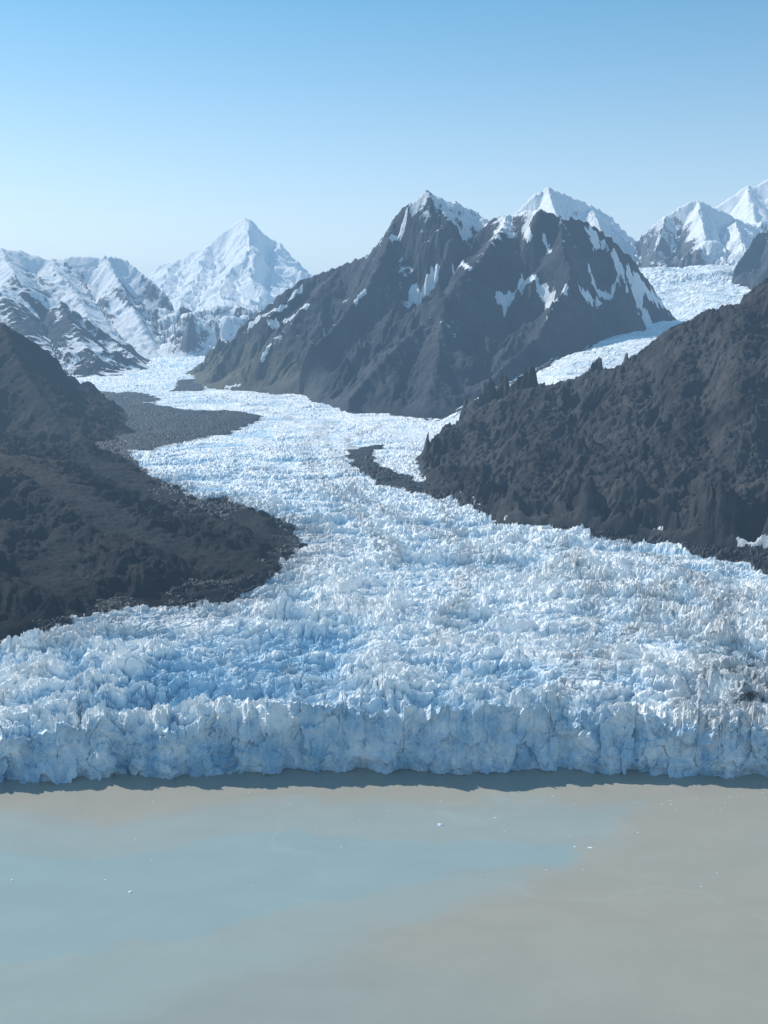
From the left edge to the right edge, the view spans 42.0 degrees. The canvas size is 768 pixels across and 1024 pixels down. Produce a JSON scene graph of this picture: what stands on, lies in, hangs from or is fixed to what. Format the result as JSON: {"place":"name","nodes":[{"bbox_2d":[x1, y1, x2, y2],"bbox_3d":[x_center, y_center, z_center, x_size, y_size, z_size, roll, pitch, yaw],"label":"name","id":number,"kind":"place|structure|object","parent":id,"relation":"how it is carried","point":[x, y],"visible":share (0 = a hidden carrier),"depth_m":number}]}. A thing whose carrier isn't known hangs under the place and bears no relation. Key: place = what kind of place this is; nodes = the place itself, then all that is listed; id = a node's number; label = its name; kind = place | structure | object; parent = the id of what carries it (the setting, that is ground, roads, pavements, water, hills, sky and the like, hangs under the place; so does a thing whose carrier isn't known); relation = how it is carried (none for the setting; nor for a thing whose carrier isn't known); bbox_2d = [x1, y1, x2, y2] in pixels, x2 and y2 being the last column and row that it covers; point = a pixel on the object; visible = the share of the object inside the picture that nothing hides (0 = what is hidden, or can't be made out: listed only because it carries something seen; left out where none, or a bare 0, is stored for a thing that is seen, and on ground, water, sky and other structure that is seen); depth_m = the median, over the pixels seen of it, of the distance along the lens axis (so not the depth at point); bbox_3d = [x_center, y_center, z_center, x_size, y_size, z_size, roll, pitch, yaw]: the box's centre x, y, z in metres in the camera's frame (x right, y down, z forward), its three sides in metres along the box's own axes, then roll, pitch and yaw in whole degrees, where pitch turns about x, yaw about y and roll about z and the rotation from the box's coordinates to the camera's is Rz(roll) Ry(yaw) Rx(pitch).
{"place":"outdoors","nodes":[
{"label":"outdoors","id":0,"kind":"place"},
{"bbox_2d":[0,322,135,446],"bbox_3d":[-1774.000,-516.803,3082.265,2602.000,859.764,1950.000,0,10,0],"label":"rocky hillside","id":1,"kind":"structure","parent":0,"point":[45,399],"depth_m":2594.13},
{"bbox_2d":[0,284,151,377],"bbox_3d":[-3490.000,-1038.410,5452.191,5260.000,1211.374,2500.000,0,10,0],"label":"mountain","id":2,"kind":"structure","parent":0,"point":[74,343],"depth_m":4900.22},
{"bbox_2d":[0,248,173,357],"bbox_3d":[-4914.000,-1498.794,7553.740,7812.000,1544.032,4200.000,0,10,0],"label":"mountain","id":3,"kind":"structure","parent":0,"point":[105,294],"depth_m":6868.62},
{"bbox_2d":[0,434,292,639],"bbox_3d":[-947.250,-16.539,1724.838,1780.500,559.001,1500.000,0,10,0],"label":"moraine hill","id":4,"kind":"structure","parent":0,"point":[73,514],"depth_m":1398.32},
{"bbox_2d":[134,217,313,356],"bbox_3d":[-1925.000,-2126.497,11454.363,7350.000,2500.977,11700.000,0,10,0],"label":"snow peak","id":5,"kind":"structure","parent":0,"point":[226,285],"depth_m":9556.27},
{"bbox_2d":[0,356,767,784],"bbox_3d":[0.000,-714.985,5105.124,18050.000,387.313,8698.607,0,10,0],"label":"glacier","id":6,"kind":"object","parent":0,"point":[390,612],"visible":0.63,"depth_m":1072.91},
{"bbox_2d":[0,767,767,1023],"bbox_3d":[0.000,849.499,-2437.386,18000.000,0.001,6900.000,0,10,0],"label":"water","id":7,"kind":"structure","parent":0,"point":[405,908],"depth_m":714.21},
{"bbox_2d":[11,787,762,892],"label":"ice floes","id":8,"kind":"object","parent":7,"relation":"on","point":[439,824],"visible":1,"depth_m":814.12},
{"bbox_2d":[0,0,767,275],"label":"sky","id":9,"kind":"structure","parent":0,"point":[139,132]},
{"bbox_2d":[186,190,675,418],"bbox_3d":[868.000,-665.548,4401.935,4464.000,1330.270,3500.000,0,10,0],"label":"central mountain","id":10,"kind":"structure","parent":0,"point":[431,305],"depth_m":3571.68},
{"bbox_2d":[512,187,643,267],"bbox_3d":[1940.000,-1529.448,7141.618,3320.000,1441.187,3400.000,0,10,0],"label":"snow peak","id":11,"kind":"structure","parent":0,"point":[556,202],"depth_m":6660.28},
{"bbox_2d":[428,264,750,429],"bbox_3d":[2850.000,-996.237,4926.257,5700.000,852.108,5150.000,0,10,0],"label":"tributary glacier","id":12,"kind":"object","parent":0,"point":[684,294],"visible":0.16,"depth_m":4189.70},
{"bbox_2d":[732,229,767,289],"bbox_3d":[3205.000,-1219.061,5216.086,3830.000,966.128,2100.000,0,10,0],"label":"rock outcrop","id":13,"kind":"object","parent":12,"relation":"on","point":[750,272],"visible":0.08,"depth_m":4857.09},
{"bbox_2d":[415,277,767,548],"bbox_3d":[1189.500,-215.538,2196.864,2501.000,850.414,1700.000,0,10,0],"label":"rock ridge","id":14,"kind":"object","parent":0,"point":[667,430],"visible":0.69,"depth_m":1767.00},
{"bbox_2d":[634,200,761,267],"bbox_3d":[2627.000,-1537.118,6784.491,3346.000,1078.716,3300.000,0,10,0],"label":"mountain","id":15,"kind":"structure","parent":0,"point":[693,233],"depth_m":6264.55},
{"bbox_2d":[715,179,767,232],"bbox_3d":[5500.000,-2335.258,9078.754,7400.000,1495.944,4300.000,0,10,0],"label":"snow peak","id":16,"kind":"structure","parent":0,"point":[748,204],"depth_m":8414.34}
]}

